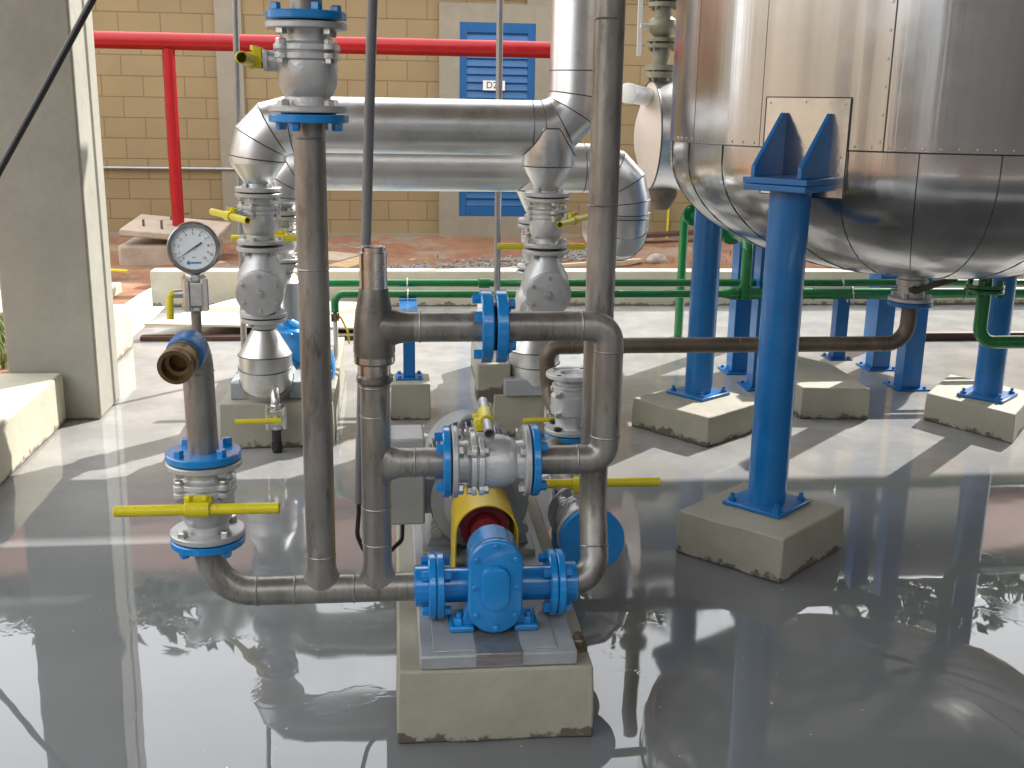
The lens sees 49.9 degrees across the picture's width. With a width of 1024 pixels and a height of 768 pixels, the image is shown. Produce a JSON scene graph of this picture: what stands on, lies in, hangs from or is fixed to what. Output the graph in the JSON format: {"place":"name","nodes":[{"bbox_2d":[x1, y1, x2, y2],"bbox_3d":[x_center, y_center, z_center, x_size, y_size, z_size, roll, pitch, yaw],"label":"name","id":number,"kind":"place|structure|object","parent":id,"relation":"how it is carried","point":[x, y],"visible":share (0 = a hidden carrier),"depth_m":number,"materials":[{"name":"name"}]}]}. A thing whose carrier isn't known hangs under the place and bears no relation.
{"place":"outdoors","nodes":[
{"label":"outdoors","id":0,"kind":"place"},
{"bbox_2d":[0,283,121,317],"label":"path","id":1,"kind":"structure","parent":0,"point":[116,288],"depth_m":8.16,"materials":[{"name":"paint"}]},
{"bbox_2d":[126,288,164,335],"label":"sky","id":2,"kind":"structure","parent":0,"point":[142,310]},
{"bbox_2d":[0,245,730,369],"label":"grass","id":3,"kind":"structure","parent":0,"point":[3,363],"depth_m":6.30,"materials":[{"name":"green plant"}]},
{"bbox_2d":[0,235,834,372],"bbox_3d":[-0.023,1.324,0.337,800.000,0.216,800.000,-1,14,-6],"label":"ground","id":4,"kind":"structure","parent":0,"point":[135,281],"depth_m":10.36,"materials":[{"name":"brown soil"}]},
{"bbox_2d":[111,269,128,272],"bbox_3d":[-3.196,-0.915,8.855,0.205,0.032,0.050,-1,14,-6],"label":"painted strip","id":5,"kind":"object","parent":4,"relation":"on","point":[121,270],"visible":0.56,"depth_m":8.84,"materials":[{"name":"yellow paint"}]},
{"bbox_2d":[118,214,230,265],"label":"broken plinth","id":6,"kind":"structure","parent":4,"relation":"on","point":[146,244],"depth_m":9.45,"materials":[{"name":"concrete"}]},
{"bbox_2d":[93,31,550,225],"bbox_3d":[-2.841,-1.962,9.561,6.585,2.083,0.142,-1,14,-6],"label":"pipe","id":7,"kind":"object","parent":6,"relation":"on","point":[168,44],"visible":0.56,"depth_m":9.44,"materials":[{"name":"red metal"}]},
{"bbox_2d":[328,251,358,263],"bbox_3d":[-1.561,-1.099,9.668,0.350,0.075,0.361,8,16,26],"label":"slab fragment","id":8,"kind":"object","parent":4,"relation":"on","point":[334,257],"visible":0.39,"depth_m":9.62,"materials":[{"name":"concrete"}]},
{"bbox_2d":[329,256,358,267],"bbox_3d":[-1.347,-1.040,9.474,0.220,0.062,0.530,8,16,24],"label":"timber board","id":9,"kind":"object","parent":4,"relation":"on","point":[351,263],"visible":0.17,"depth_m":9.31,"materials":[{"name":"beige wood"}]},
{"bbox_2d":[92,0,693,238],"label":"block house","id":10,"kind":"structure","parent":4,"relation":"on","point":[131,98],"depth_m":11.08,"materials":[{"name":"brick"}]},
{"bbox_2d":[459,22,535,215],"bbox_3d":[-0.157,-2.699,11.311,0.771,1.934,0.046,-1,14,-6],"label":"door","id":11,"kind":"structure","parent":10,"relation":"in","point":[477,74],"depth_m":11.21,"materials":[{"name":"blue metal"}]},
{"bbox_2d":[666,208,669,238],"bbox_3d":[1.670,-2.131,11.643,0.023,1.234,0.024,-1,14,-6],"label":"yellow tube","id":12,"kind":"object","parent":10,"relation":"attached to","point":[667,226],"depth_m":11.74,"materials":[{"name":"paint"}]},
{"bbox_2d":[387,248,586,267],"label":"gravel","id":13,"kind":"structure","parent":4,"relation":"on","point":[574,255],"depth_m":9.86,"materials":[{"name":"grey gravel"}]},
{"bbox_2d":[501,258,642,267],"bbox_3d":[0.105,-0.994,9.416,2.213,0.098,0.050,-4,15,-19],"label":"timber board","id":14,"kind":"object","parent":13,"relation":"on","point":[577,264],"visible":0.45,"depth_m":9.57,"materials":[{"name":"brown wood"}]},
{"bbox_2d":[646,253,667,263],"bbox_3d":[1.283,-1.104,9.783,0.199,0.122,0.144,-1,14,-6],"label":"rubble stone","id":15,"kind":"object","parent":4,"relation":"on","point":[656,258],"visible":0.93,"depth_m":9.73,"materials":[{"name":"beige stone"}]},
{"bbox_2d":[646,230,693,237],"bbox_3d":[1.711,-1.581,11.550,0.862,0.062,0.120,-5,16,-23],"label":"timber board","id":16,"kind":"object","parent":4,"relation":"on","point":[662,234],"visible":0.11,"depth_m":11.46,"materials":[{"name":"brown wood"}]},
{"bbox_2d":[0,304,1023,767],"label":"floor","id":17,"kind":"structure","parent":0,"point":[888,632],"depth_m":3.57,"materials":[{"name":"grey concrete"}]},
{"bbox_2d":[0,373,65,484],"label":"wall","id":18,"kind":"structure","parent":17,"relation":"on","point":[32,414],"depth_m":5.09,"materials":[{"name":"paint"}]},
{"bbox_2d":[0,0,119,418],"bbox_3d":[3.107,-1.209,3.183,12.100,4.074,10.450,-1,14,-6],"label":"column","id":19,"kind":"structure","parent":17,"relation":"on","point":[56,292],"depth_m":5.38,"materials":[{"name":"beige concrete"}]},
{"bbox_2d":[0,0,96,176],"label":"power cable","id":20,"kind":"object","parent":19,"relation":"attached to","point":[48,81],"visible":1,"depth_m":4.26,"materials":[{"name":"black rubber"}]},
{"bbox_2d":[113,304,132,359],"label":"wall","id":21,"kind":"structure","parent":17,"relation":"on","point":[123,328],"depth_m":7.04,"materials":[{"name":"paint"}]},
{"bbox_2d":[232,0,246,347],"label":"upright conduit","id":22,"kind":"object","parent":17,"relation":"on","point":[237,86],"depth_m":6.14,"materials":[{"name":"metal"}]},
{"bbox_2d":[140,333,352,340],"bbox_3d":[-1.673,-0.323,7.559,1.700,0.030,0.080,-1,14,-6],"label":"timber batten","id":23,"kind":"object","parent":17,"relation":"on","point":[208,337],"visible":0.45,"depth_m":7.49,"materials":[{"name":"brown wood"}]},
{"bbox_2d":[143,298,356,328],"bbox_3d":[-1.737,-0.530,8.117,1.660,0.069,1.170,-1,14,-6],"label":"plywood sheet","id":24,"kind":"object","parent":17,"relation":"on","point":[224,314],"visible":0.21,"depth_m":7.82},
{"bbox_2d":[219,337,345,447],"bbox_3d":[-1.191,0.008,5.923,0.537,0.216,1.545,-1,14,-6],"label":"concrete pad","id":25,"kind":"object","parent":17,"relation":"on","point":[248,435],"visible":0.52,"depth_m":5.18,"materials":[{"name":"paint"}]},
{"bbox_2d":[230,318,335,398],"bbox_3d":[-1.165,-0.190,5.818,0.474,0.556,1.250,-1,14,-6],"label":"centrifugal pump","id":26,"kind":"object","parent":25,"relation":"on","point":[288,330],"visible":0.3,"depth_m":5.53,"materials":[{"name":"blue metal"}]},
{"bbox_2d":[237,328,297,402],"bbox_3d":[-1.169,-0.070,5.314,0.272,0.449,0.475,-1,14,-6],"label":"insulated bottle","id":27,"kind":"object","parent":26,"relation":"attached to","point":[266,362],"visible":0.77,"depth_m":5.11,"materials":[{"name":"metal"}]},
{"bbox_2d":[235,386,286,453],"bbox_3d":[-1.126,0.172,5.218,0.207,0.450,0.478,3,14,9],"label":"drain valve","id":28,"kind":"object","parent":27,"relation":"attached to","point":[275,419],"visible":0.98,"depth_m":5.08,"materials":[{"name":"metal"}]},
{"bbox_2d":[241,316,286,329],"bbox_3d":[-1.161,-0.289,5.144,0.210,0.050,0.210,-1,14,-6],"label":"weld neck flange","id":29,"kind":"object","parent":27,"relation":"on","point":[262,324],"visible":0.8,"depth_m":5.08,"materials":[{"name":"silver metal"}]},
{"bbox_2d":[235,244,286,319],"bbox_3d":[-1.155,-0.473,5.075,0.228,0.338,0.271,-1,14,-6],"label":"check valve","id":30,"kind":"object","parent":29,"relation":"on","point":[260,290],"visible":0.94,"depth_m":4.99,"materials":[{"name":"silver metal"}]},
{"bbox_2d":[209,192,283,245],"bbox_3d":[-1.177,-0.754,5.008,0.272,0.238,0.448,-9,17,-33],"label":"ball valve","id":31,"kind":"object","parent":30,"relation":"on","point":[256,215],"visible":0.97,"depth_m":4.96,"materials":[{"name":"silver metal"}]},
{"bbox_2d":[235,182,281,192],"bbox_3d":[-1.150,-0.899,4.988,0.210,0.050,0.210,-1,14,-6],"label":"weld neck flange","id":32,"kind":"object","parent":31,"relation":"on","point":[257,188],"visible":0.86,"depth_m":4.92,"materials":[{"name":"silver metal"}]},
{"bbox_2d":[281,272,298,320],"bbox_3d":[-1.175,-0.429,5.636,0.198,0.285,0.198,-1,14,-6],"label":"clad riser","id":33,"kind":"object","parent":26,"relation":"on","point":[289,303],"visible":0.28,"depth_m":5.56,"materials":[{"name":"metal"}]},
{"bbox_2d":[281,262,296,272],"bbox_3d":[-1.172,-0.596,5.593,0.210,0.050,0.210,-1,14,-6],"label":"weld neck flange","id":34,"kind":"object","parent":33,"relation":"on","point":[288,267],"visible":0.38,"depth_m":5.53,"materials":[{"name":"silver metal"}]},
{"bbox_2d":[231,215,296,263],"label":"ball valve","id":35,"kind":"object","parent":34,"relation":"on","point":[286,229],"visible":0.5,"depth_m":5.48,"materials":[{"name":"silver metal"}]},
{"bbox_2d":[281,208,295,215],"bbox_3d":[-1.167,-0.879,5.521,0.210,0.050,0.210,-1,14,-6],"label":"weld neck flange","id":36,"kind":"object","parent":35,"relation":"on","point":[289,212],"visible":0.22,"depth_m":5.45,"materials":[{"name":"silver metal"}]},
{"bbox_2d":[273,143,650,260],"bbox_3d":[-0.311,-0.987,5.890,2.040,0.635,0.833,-1,14,-6],"label":"insulated header","id":37,"kind":"object","parent":35,"relation":"on","point":[448,172],"visible":0.37,"depth_m":5.48,"materials":[{"name":"metal"}]},
{"bbox_2d":[390,374,430,419],"bbox_3d":[-0.538,0.063,5.803,0.211,0.190,0.245,-1,14,-6],"label":"concrete pad","id":38,"kind":"object","parent":17,"relation":"on","point":[409,399],"visible":0.89,"depth_m":5.69,"materials":[{"name":"paint"}]},
{"bbox_2d":[396,278,422,380],"bbox_3d":[-0.562,-0.311,5.959,0.140,0.457,0.570,-1,14,-6],"label":"support post","id":39,"kind":"object","parent":38,"relation":"on","point":[407,304],"visible":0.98,"depth_m":5.76,"materials":[{"name":"blue metal"}]},
{"bbox_2d":[329,278,1023,287],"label":"green pipe","id":40,"kind":"object","parent":39,"relation":"attached to","point":[483,282],"visible":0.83,"depth_m":6.27,"materials":[{"name":"metal"}]},
{"bbox_2d":[396,495,593,743],"bbox_3d":[-0.111,0.643,3.535,0.528,0.201,1.489,-1,14,-6],"label":"concrete pad","id":41,"kind":"object","parent":17,"relation":"on","point":[480,704],"visible":0.52,"depth_m":2.83,"materials":[{"name":"paint"}]},
{"bbox_2d":[412,508,587,669],"bbox_3d":[-0.080,0.548,3.418,0.446,0.044,1.273,-1,14,-6],"label":"base plate","id":42,"kind":"object","parent":41,"relation":"on","point":[551,640],"visible":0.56,"depth_m":2.87,"materials":[{"name":"metal"}]},
{"bbox_2d":[170,113,451,619],"bbox_3d":[-0.520,-0.006,2.796,0.724,1.322,0.190,-1,14,-6],"label":"suction manifold","id":43,"kind":"object","parent":42,"relation":"on","point":[384,464],"visible":0.95,"depth_m":2.83,"materials":[{"name":"metal"}]},
{"bbox_2d":[113,456,279,547],"bbox_3d":[-0.788,0.298,2.817,0.400,0.212,0.242,-1,14,-6],"label":"ball valve","id":44,"kind":"object","parent":43,"relation":"on","point":[206,508],"visible":0.93,"depth_m":2.77,"materials":[{"name":"silver metal"}]},
{"bbox_2d":[157,312,241,468],"bbox_3d":[-0.779,0.018,2.713,0.190,0.381,0.306,-1,14,-6],"label":"gauge standpipe","id":45,"kind":"object","parent":44,"relation":"on","point":[185,359],"visible":1,"depth_m":2.74,"materials":[{"name":"metal"}]},
{"bbox_2d":[166,273,209,319],"bbox_3d":[-0.801,-0.216,2.705,0.101,0.111,0.075,-4,15,-20],"label":"gauge cock","id":46,"kind":"object","parent":45,"relation":"attached to","point":[193,292],"visible":0.98,"depth_m":2.68,"materials":[{"name":"metal"}]},
{"bbox_2d":[166,221,219,275],"bbox_3d":[-0.776,-0.323,2.681,0.125,0.146,0.054,-3,15,-16],"label":"pressure gauge","id":47,"kind":"object","parent":46,"relation":"on","point":[193,248],"visible":1,"depth_m":2.66,"materials":[{"name":"metal"}]},
{"bbox_2d":[235,19,348,113],"bbox_3d":[-0.511,-0.749,2.606,0.242,0.212,0.400,-1,14,-6],"label":"ball valve","id":48,"kind":"object","parent":43,"relation":"on","point":[302,59],"visible":1,"depth_m":2.55,"materials":[{"name":"silver metal"}]},
{"bbox_2d":[265,0,346,22],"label":"riser extension","id":49,"kind":"object","parent":48,"relation":"on","point":[304,9],"visible":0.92,"depth_m":2.52,"materials":[{"name":"metal"}]},
{"bbox_2d":[353,245,413,386],"bbox_3d":[-0.325,-0.173,2.775,0.153,0.351,0.106,-1,14,-6],"label":"relief tee","id":50,"kind":"object","parent":43,"relation":"on","point":[382,328],"visible":1,"depth_m":2.74,"materials":[{"name":"metal"}]},
{"bbox_2d":[450,397,532,497],"bbox_3d":[-0.057,0.179,2.892,0.212,0.242,0.200,-1,23,-6],"label":"ball valve","id":51,"kind":"object","parent":43,"relation":"attached to","point":[485,457],"visible":0.99,"depth_m":2.84,"materials":[{"name":"silver metal"}]},
{"bbox_2d":[390,409,534,557],"bbox_3d":[-0.182,0.279,3.572,0.466,0.414,0.580,-1,14,-6],"label":"electric motor","id":52,"kind":"object","parent":42,"relation":"on","point":[423,503],"visible":0.41,"depth_m":3.36,"materials":[{"name":"grey paint"}]},
{"bbox_2d":[354,0,404,551],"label":"motor conduit","id":53,"kind":"object","parent":52,"relation":"attached to","point":[369,104],"visible":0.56,"depth_m":2.91,"materials":[{"name":"grey metal"}]},
{"bbox_2d":[451,486,517,566],"bbox_3d":[-0.084,0.444,3.226,0.180,0.267,0.210,-1,14,-6],"label":"coupling guard","id":54,"kind":"object","parent":42,"relation":"on","point":[463,505],"visible":0.74,"depth_m":3.16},
{"bbox_2d":[435,524,558,632],"bbox_3d":[-0.045,0.499,2.988,0.322,0.267,0.293,-1,14,-6],"label":"gear pump","id":55,"kind":"object","parent":42,"relation":"on","point":[494,583],"visible":0.97,"depth_m":2.89,"materials":[{"name":"blue metal"}]},
{"bbox_2d":[460,507,508,542],"bbox_3d":[-0.078,0.418,3.173,0.140,0.140,0.180,-1,14,-6],"label":"shaft coupling","id":56,"kind":"object","parent":55,"relation":"attached to","point":[472,521],"visible":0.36,"depth_m":3.16,"materials":[{"name":"red metal"}]},
{"bbox_2d":[554,0,625,614],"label":"discharge riser","id":57,"kind":"object","parent":42,"relation":"on","point":[585,573],"visible":0.96,"depth_m":2.84,"materials":[{"name":"metal"}]},
{"bbox_2d":[414,290,623,495],"bbox_3d":[0.019,0.028,2.866,0.545,0.549,0.190,-1,14,-6],"label":"bypass line","id":58,"kind":"object","parent":57,"relation":"attached to","point":[495,327],"visible":0.97,"depth_m":2.81,"materials":[{"name":"metal"}]},
{"bbox_2d":[471,342,544,435],"bbox_3d":[0.102,-0.032,6.172,0.567,0.215,1.527,-1,14,-6],"label":"concrete pad","id":59,"kind":"object","parent":17,"relation":"on","point":[510,413],"visible":0.15,"depth_m":5.42,"materials":[{"name":"paint"}]},
{"bbox_2d":[494,0,502,289],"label":"upright conduit","id":60,"kind":"object","parent":59,"relation":"on","point":[499,85],"visible":0.48,"depth_m":5.82,"materials":[{"name":"metal"}]},
{"bbox_2d":[475,354,582,401],"bbox_3d":[0.058,-0.127,6.034,0.599,0.430,1.370,-1,14,-6],"label":"concrete block","id":61,"kind":"object","parent":59,"relation":"on","point":[492,378],"visible":0.11,"depth_m":5.38,"materials":[{"name":"beige concrete"}]},
{"bbox_2d":[515,269,527,310],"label":"check valve","id":62,"kind":"object","parent":61,"relation":"on","point":[521,302],"visible":0.14,"depth_m":5.71,"materials":[{"name":"silver metal"}]},
{"bbox_2d":[497,223,584,269],"bbox_3d":[0.136,-0.709,5.681,0.448,0.238,0.272,-1,14,-6],"label":"ball valve","id":63,"kind":"object","parent":62,"relation":"on","point":[525,236],"visible":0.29,"depth_m":5.60,"materials":[{"name":"silver metal"}]},
{"bbox_2d":[518,214,529,223],"bbox_3d":[0.135,-0.858,5.674,0.210,0.050,0.210,-1,14,-6],"label":"weld neck flange","id":64,"kind":"object","parent":63,"relation":"on","point":[522,220],"visible":0.23,"depth_m":5.62,"materials":[{"name":"silver metal"}]},
{"bbox_2d":[508,341,559,396],"bbox_3d":[0.104,-0.098,5.554,0.272,0.449,0.475,-1,14,-6],"label":"insulated bottle","id":65,"kind":"object","parent":61,"relation":"attached to","point":[523,360],"visible":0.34,"depth_m":5.33,"materials":[{"name":"metal"}]},
{"bbox_2d":[523,406,553,424],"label":"drain valve","id":66,"kind":"object","parent":61,"relation":"attached to","point":[547,417],"visible":0.16,"depth_m":5.30,"materials":[{"name":"metal"}]},
{"bbox_2d":[544,432,623,565],"bbox_3d":[0.216,0.451,3.825,0.211,0.441,1.099,1,14,-1],"label":"filter run","id":67,"kind":"object","parent":17,"relation":"on","point":[569,539],"visible":0.41,"depth_m":3.27,"materials":[{"name":"metal"}]},
{"bbox_2d":[544,366,582,437],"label":"gate valve","id":68,"kind":"object","parent":67,"relation":"on","point":[566,399],"visible":0.73,"depth_m":4.14,"materials":[{"name":"silver metal"}]},
{"bbox_2d":[542,477,660,547],"bbox_3d":[0.219,0.407,3.396,0.480,0.242,0.212,-1,14,-6],"label":"ball valve","id":69,"kind":"object","parent":67,"relation":"attached to","point":[563,506],"visible":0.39,"depth_m":3.39,"materials":[{"name":"silver metal"}]},
{"bbox_2d":[539,300,932,418],"bbox_3d":[0.994,-0.100,4.692,1.705,0.481,0.480,-3,15,-14],"label":"drain line","id":70,"kind":"object","parent":67,"relation":"attached to","point":[901,336],"visible":0.84,"depth_m":4.73,"materials":[{"name":"brown metal"}]},
{"bbox_2d":[150,268,1023,306],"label":"wall","id":71,"kind":"structure","parent":17,"relation":"on","point":[222,283],"depth_m":8.90,"materials":[{"name":"paint"}]},
{"bbox_2d":[331,204,1023,336],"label":"green pipe","id":72,"kind":"object","parent":17,"relation":"on","point":[745,290],"visible":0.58,"depth_m":6.22,"materials":[{"name":"metal"}]},
{"bbox_2d":[331,313,349,343],"bbox_3d":[-0.934,-0.305,6.016,0.102,0.170,0.041,4,15,12],"label":"water cock","id":73,"kind":"object","parent":72,"relation":"attached to","point":[335,317],"visible":1,"depth_m":6.00,"materials":[{"name":"yellow metal"}]},
{"bbox_2d":[333,321,338,361],"bbox_3d":[-1.058,-0.147,5.928,0.340,0.344,0.086,-13,20,-43],"label":"hose","id":74,"kind":"object","parent":73,"relation":"attached to","point":[335,335],"visible":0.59,"depth_m":6.01,"materials":[{"name":"white plastic"}]},
{"bbox_2d":[632,385,753,446],"bbox_3d":[0.958,0.149,5.651,0.513,0.151,0.487,-13,20,-43],"label":"tank footing","id":75,"kind":"object","parent":17,"relation":"on","point":[708,423],"visible":0.81,"depth_m":5.49,"materials":[{"name":"paint"}]},
{"bbox_2d":[717,241,755,374],"bbox_3d":[1.425,-0.808,6.705,0.200,1.499,0.200,-1,14,-6],"label":"support post","id":76,"kind":"object","parent":17,"relation":"on","point":[739,324],"visible":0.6,"depth_m":6.76,"materials":[{"name":"blue metal"}]},
{"bbox_2d":[622,80,873,336],"bbox_3d":[1.969,-1.125,7.451,2.731,1.763,0.735,-1,14,-6],"label":"horizontal vessel","id":77,"kind":"object","parent":17,"relation":"on","point":[652,140],"visible":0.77,"depth_m":7.02,"materials":[{"name":"metal"}]},
{"bbox_2d":[636,0,676,80],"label":"globe valve","id":78,"kind":"object","parent":77,"relation":"on","point":[660,25],"visible":0.95,"depth_m":7.00,"materials":[{"name":"paint"}]},
{"bbox_2d":[737,246,764,390],"bbox_3d":[1.468,-0.709,6.320,0.200,1.499,0.200,-1,14,-6],"label":"support post","id":79,"kind":"object","parent":17,"relation":"on","point":[749,384],"visible":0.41,"depth_m":6.38,"materials":[{"name":"blue metal"}]},
{"bbox_2d":[676,482,843,583],"bbox_3d":[0.925,0.539,4.088,0.426,0.166,0.479,14,19,41],"label":"tank footing","id":80,"kind":"object","parent":17,"relation":"on","point":[714,529],"visible":0.92,"depth_m":3.94,"materials":[{"name":"concrete"}]},
{"bbox_2d":[666,0,1023,519],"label":"storage tank","id":81,"kind":"object","parent":80,"relation":"on","point":[883,137],"visible":1,"depth_m":3.83,"materials":[{"name":"silver metal"}]},
{"bbox_2d":[888,277,957,303],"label":"outlet valve","id":82,"kind":"object","parent":81,"relation":"attached to","point":[911,290],"visible":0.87,"depth_m":4.72,"materials":[{"name":"silver metal"}]},
{"bbox_2d":[965,279,1023,348],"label":"green drain","id":83,"kind":"object","parent":81,"relation":"attached to","point":[984,290],"visible":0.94,"depth_m":5.05,"materials":[{"name":"paint"}]},
{"bbox_2d":[793,356,869,418],"bbox_3d":[1.650,-0.009,6.277,0.431,0.170,0.962,-1,14,-6],"label":"concrete pad","id":84,"kind":"object","parent":17,"relation":"on","point":[823,390],"visible":0.54,"depth_m":5.85,"materials":[{"name":"concrete"}]},
{"bbox_2d":[821,278,854,360],"bbox_3d":[1.930,-0.372,6.410,0.140,0.477,0.234,-1,14,-6],"label":"support post","id":85,"kind":"object","parent":17,"relation":"on","point":[840,317],"visible":0.81,"depth_m":6.43,"materials":[{"name":"blue metal"}]},
{"bbox_2d":[856,274,897,370],"bbox_3d":[2.352,-0.833,6.866,0.200,1.499,0.200,-1,14,-6],"label":"support post","id":86,"kind":"object","parent":17,"relation":"on","point":[882,317],"visible":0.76,"depth_m":6.94,"materials":[{"name":"blue metal"}]},
{"bbox_2d":[883,279,931,390],"bbox_3d":[2.367,-0.708,6.380,0.200,1.499,0.200,-1,14,-6],"label":"support post","id":87,"kind":"object","parent":17,"relation":"on","point":[909,364],"visible":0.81,"depth_m":6.47,"materials":[{"name":"blue metal"}]},
{"bbox_2d":[923,374,1023,442],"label":"tank footing","id":88,"kind":"object","parent":17,"relation":"on","point":[945,405],"visible":0.93,"depth_m":5.67,"materials":[{"name":"concrete"}]},
{"bbox_2d":[925,331,1023,339],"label":"steel bar","id":89,"kind":"object","parent":17,"relation":"on","point":[961,335],"depth_m":7.92,"materials":[{"name":"brown metal"}]},
{"bbox_2d":[521,247,570,310],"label":"check valve","id":90,"kind":"object","parent":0,"point":[545,283],"visible":0.81,"depth_m":5.13,"materials":[{"name":"silver metal"}]},
{"bbox_2d":[523,196,587,248],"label":"ball valve","id":91,"kind":"object","parent":90,"relation":"on","point":[548,219],"visible":0.94,"depth_m":5.11,"materials":[{"name":"silver metal"}]},
{"bbox_2d":[525,187,569,197],"bbox_3d":[0.165,-0.903,5.136,0.210,0.050,0.210,-1,14,-6],"label":"weld neck flange","id":92,"kind":"object","parent":91,"relation":"on","point":[539,193],"visible":0.81,"depth_m":5.07,"materials":[{"name":"silver metal"}]},
{"bbox_2d":[228,0,594,190],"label":"insulated header","id":93,"kind":"object","parent":92,"relation":"on","point":[547,135],"visible":0.88,"depth_m":4.91,"materials":[{"name":"metal"}]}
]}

